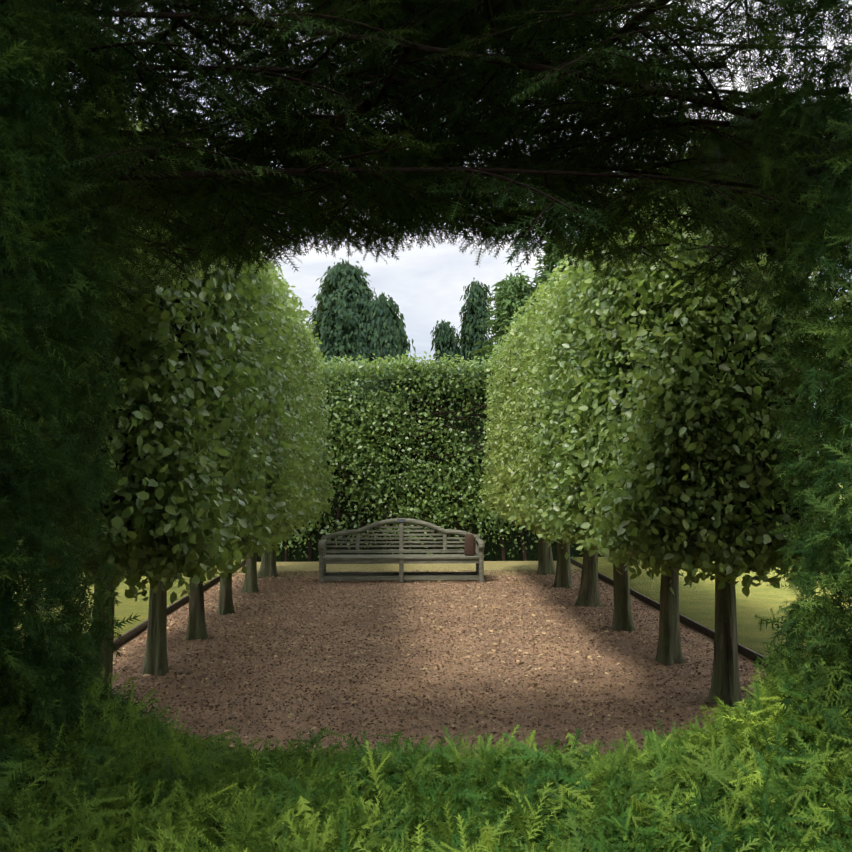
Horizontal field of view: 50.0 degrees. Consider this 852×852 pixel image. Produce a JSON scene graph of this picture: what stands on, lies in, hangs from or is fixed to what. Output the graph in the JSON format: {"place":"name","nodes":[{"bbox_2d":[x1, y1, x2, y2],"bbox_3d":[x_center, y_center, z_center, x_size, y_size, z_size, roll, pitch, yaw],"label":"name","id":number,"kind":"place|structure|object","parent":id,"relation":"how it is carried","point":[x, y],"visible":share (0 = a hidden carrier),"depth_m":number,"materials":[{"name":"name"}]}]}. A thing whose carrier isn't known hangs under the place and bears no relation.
{"place":"outdoors","nodes":[
{"label":"outdoors","id":0,"kind":"place"},
{"bbox_2d":[14,0,114,665],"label":"branches","id":1,"kind":"object","parent":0,"point":[103,346],"visible":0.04,"depth_m":2.32,"materials":[{"name":"green plant"}]},
{"bbox_2d":[14,102,296,603],"bbox_3d":[-2.331,-0.530,7.204,2.310,3.513,3.582,0,-3,-2],"label":"tree foliage","id":2,"kind":"object","parent":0,"point":[205,527],"visible":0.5,"depth_m":5.95,"materials":[{"name":"green plant"}]},
{"bbox_2d":[245,254,337,552],"bbox_3d":[-2.516,-0.297,12.760,2.256,3.554,7.812,0,-3,-2],"label":"tree foliage","id":3,"kind":"object","parent":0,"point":[308,495],"visible":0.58,"depth_m":11.30,"materials":[{"name":"green plant"}]},
{"bbox_2d":[199,737,650,776],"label":"yew","id":4,"kind":"structure","parent":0,"point":[569,746],"depth_m":2.31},
{"bbox_2d":[0,684,851,851],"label":"yew","id":5,"kind":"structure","parent":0,"point":[561,817],"depth_m":1.84,"materials":[{"name":"green plant"}]},
{"bbox_2d":[86,561,771,767],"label":"mulch path","id":6,"kind":"structure","parent":0,"point":[511,566],"depth_m":8.24,"materials":[{"name":"brown gravel"}]},
{"bbox_2d":[22,162,227,691],"bbox_3d":[-2.302,0.221,6.514,1.805,3.822,2.076,0,-3,-2],"label":"tree trunk","id":7,"kind":"object","parent":6,"relation":"on","point":[107,666],"depth_m":6.42,"materials":[{"name":"brown plant"}]},
{"bbox_2d":[16,169,250,532],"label":"leaves","id":8,"kind":"object","parent":7,"relation":"attached to","point":[125,458],"visible":0.02,"depth_m":5.99,"materials":[{"name":"green plant"}]},
{"bbox_2d":[141,576,168,675],"bbox_3d":[-2.356,0.360,8.214,1.636,3.700,1.991,0,-3,-2],"label":"tree trunk","id":9,"kind":"object","parent":6,"relation":"on","point":[155,661],"visible":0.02,"depth_m":8.05,"materials":[{"name":"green plant"}]},
{"bbox_2d":[185,575,208,639],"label":"tree trunk","id":10,"kind":"object","parent":6,"relation":"on","point":[196,629],"visible":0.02,"depth_m":9.68,"materials":[{"name":"brown plant"}]},
{"bbox_2d":[216,569,234,614],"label":"tree trunk","id":11,"kind":"object","parent":6,"relation":"on","point":[225,605],"visible":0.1,"depth_m":11.34,"materials":[{"name":"brown plant"}]},
{"bbox_2d":[242,551,258,592],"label":"tree trunk","id":12,"kind":"object","parent":6,"relation":"on","point":[250,585],"visible":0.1,"depth_m":13.35,"materials":[{"name":"brown plant"}]},
{"bbox_2d":[257,543,277,576],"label":"tree trunk","id":13,"kind":"object","parent":6,"relation":"on","point":[268,567],"visible":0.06,"depth_m":15.26,"materials":[{"name":"brown plant"}]},
{"bbox_2d":[318,518,484,582],"bbox_3d":[-0.398,2.008,14.752,2.620,1.002,0.747,0,-3,-2],"label":"bench","id":14,"kind":"object","parent":6,"relation":"on","point":[401,559],"visible":0.98,"depth_m":14.97,"materials":[{"name":"grey wood"}]},
{"bbox_2d":[464,530,474,555],"bbox_3d":[0.704,1.885,14.741,0.176,0.405,0.141,0,-3,-2],"label":"bag on bench","id":15,"kind":"object","parent":14,"relation":"on","point":[469,546],"visible":1,"depth_m":14.68,"materials":[{"name":"leather"}]},
{"bbox_2d":[113,569,771,760],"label":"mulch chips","id":16,"kind":"object","parent":6,"relation":"on","point":[468,692],"visible":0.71,"depth_m":8.77,"materials":[{"name":"brown wood"}]},
{"bbox_2d":[536,535,555,574],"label":"tree trunk","id":17,"kind":"object","parent":6,"relation":"on","point":[545,562],"visible":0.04,"depth_m":15.54,"materials":[{"name":"brown plant"}]},
{"bbox_2d":[552,538,572,588],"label":"tree trunk","id":18,"kind":"object","parent":6,"relation":"on","point":[563,577],"visible":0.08,"depth_m":13.88,"materials":[{"name":"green plant"}]},
{"bbox_2d":[574,543,601,606],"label":"tree trunk","id":19,"kind":"object","parent":6,"relation":"on","point":[588,595],"visible":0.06,"depth_m":12.00,"materials":[{"name":"brown plant"}]},
{"bbox_2d":[565,267,634,631],"bbox_3d":[2.251,0.294,10.398,1.644,4.031,2.106,0,-3,-2],"label":"tree trunk","id":20,"kind":"object","parent":6,"relation":"on","point":[622,617],"visible":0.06,"depth_m":10.23,"materials":[{"name":"brown plant"}]},
{"bbox_2d":[655,558,684,665],"bbox_3d":[2.297,0.326,8.649,1.624,3.806,2.142,0,-3,-2],"label":"tree trunk","id":21,"kind":"object","parent":6,"relation":"on","point":[669,650],"visible":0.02,"depth_m":8.53,"materials":[{"name":"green plant"}]},
{"bbox_2d":[603,307,812,706],"bbox_3d":[2.341,0.183,7.048,1.672,3.947,2.094,0,-3,-2],"label":"tree trunk","id":22,"kind":"object","parent":6,"relation":"on","point":[725,685],"visible":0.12,"depth_m":7.04,"materials":[{"name":"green plant"}]},
{"bbox_2d":[477,248,600,559],"bbox_3d":[2.128,-0.289,12.960,2.307,3.603,7.937,0,-3,-2],"label":"tree foliage","id":23,"kind":"object","parent":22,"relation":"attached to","point":[523,377],"visible":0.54,"depth_m":11.42,"materials":[{"name":"green plant"}]},
{"bbox_2d":[12,487,851,666],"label":"lawn sides","id":24,"kind":"object","parent":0,"point":[697,602],"depth_m":12.03,"materials":[{"name":"green plant"}]},
{"bbox_2d":[53,0,851,452],"label":"sky","id":25,"kind":"structure","parent":0,"point":[427,284],"materials":[{"name":"white"}]},
{"bbox_2d":[317,0,851,260],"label":"foliage","id":26,"kind":"object","parent":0,"point":[769,248],"visible":0.04,"depth_m":5.61,"materials":[{"name":"green plant"}]},
{"bbox_2d":[538,225,819,524],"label":"leaves","id":27,"kind":"object","parent":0,"point":[778,511],"depth_m":6.58,"materials":[{"name":"green plant"}]},
{"bbox_2d":[541,145,851,596],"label":"tree foliage","id":28,"kind":"object","parent":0,"point":[624,518],"visible":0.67,"depth_m":6.40,"materials":[{"name":"green plant"}]},
{"bbox_2d":[756,0,851,666],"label":"branches","id":29,"kind":"object","parent":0,"point":[771,271],"visible":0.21,"depth_m":2.40,"materials":[{"name":"green plant"}]},
{"bbox_3d":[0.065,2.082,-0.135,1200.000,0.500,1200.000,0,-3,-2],"label":"ground","id":30,"kind":"structure","parent":0,"visible":0},
{"bbox_2d":[318,269,361,360],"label":"branches","id":31,"kind":"object","parent":30,"relation":"on","point":[333,324],"depth_m":35.06,"materials":[{"name":"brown plant"}]},
{"bbox_2d":[306,258,396,378],"bbox_3d":[-3.062,-1.354,36.007,8.490,10.198,6.141,0,-3,-2],"label":"tree","id":32,"kind":"object","parent":30,"relation":"on","point":[345,306],"visible":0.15,"depth_m":34.87,"materials":[{"name":"green plant"}]},
{"bbox_2d":[368,310,401,374],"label":"branches","id":33,"kind":"object","parent":30,"relation":"on","point":[392,336],"depth_m":33.92,"materials":[{"name":"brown plant"}]},
{"bbox_2d":[361,292,415,377],"bbox_3d":[-1.622,-0.324,34.942,5.687,9.500,4.571,0,-3,-2],"label":"tree","id":34,"kind":"object","parent":30,"relation":"on","point":[383,315],"visible":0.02,"depth_m":34.09,"materials":[{"name":"green plant"}]},
{"bbox_2d":[257,350,604,561],"bbox_3d":[-0.294,0.602,18.389,9.944,4.153,2.111,0,-3,-2],"label":"hedge","id":35,"kind":"object","parent":30,"relation":"on","point":[398,370],"depth_m":17.74,"materials":[{"name":"green plant"}]},
{"bbox_2d":[79,558,784,671],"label":"edging boards","id":36,"kind":"object","parent":30,"relation":"on","point":[684,620],"visible":0.17,"depth_m":10.45,"materials":[{"name":"brown wood"}]},
{"bbox_2d":[437,285,487,360],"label":"branches","id":37,"kind":"object","parent":30,"relation":"on","point":[475,329],"depth_m":36.82,"materials":[{"name":"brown plant"}]},
{"bbox_2d":[430,278,494,368],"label":"trees","id":38,"kind":"object","parent":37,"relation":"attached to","point":[445,340],"visible":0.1,"depth_m":36.70,"materials":[{"name":"green plant"}]},
{"bbox_2d":[484,256,574,350],"bbox_3d":[4.126,-1.239,27.411,5.153,8.694,4.241,0,-3,-2],"label":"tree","id":39,"kind":"object","parent":30,"relation":"on","point":[522,295],"depth_m":27.95,"materials":[{"name":"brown plant"}]},
{"bbox_2d":[470,234,577,377],"bbox_3d":[4.045,-1.580,27.449,5.686,8.220,4.838,0,-3,-2],"label":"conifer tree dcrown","id":40,"kind":"object","parent":39,"relation":"attached to","point":[506,299],"visible":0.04,"depth_m":27.78,"materials":[{"name":"green plant"}]},
{"bbox_3d":[0.106,-1.639,0.582,14.120,7.000,7.491,0,-3,-2],"label":"yew hedge","id":41,"kind":"object","parent":30,"relation":"on","visible":0},
{"bbox_2d":[0,0,179,851],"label":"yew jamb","id":42,"kind":"object","parent":41,"relation":"attached to","point":[22,116],"visible":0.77,"depth_m":1.93,"materials":[{"name":"green plant"}]},
{"bbox_2d":[0,629,851,851],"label":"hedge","id":43,"kind":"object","parent":41,"relation":"attached to","point":[263,789],"depth_m":1.82,"materials":[{"name":"green plant"}]},
{"bbox_2d":[2,0,851,342],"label":"yew","id":44,"kind":"object","parent":41,"relation":"attached to","point":[486,202],"depth_m":2.69,"materials":[{"name":"green plant"}]},
{"bbox_2d":[313,1,851,268],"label":"branches","id":45,"kind":"object","parent":41,"relation":"attached to","point":[785,254],"depth_m":5.80,"materials":[{"name":"green plant"}]},
{"bbox_2d":[700,0,851,835],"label":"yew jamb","id":46,"kind":"object","parent":41,"relation":"attached to","point":[837,576],"visible":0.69,"depth_m":2.18,"materials":[{"name":"green plant"}]}
]}

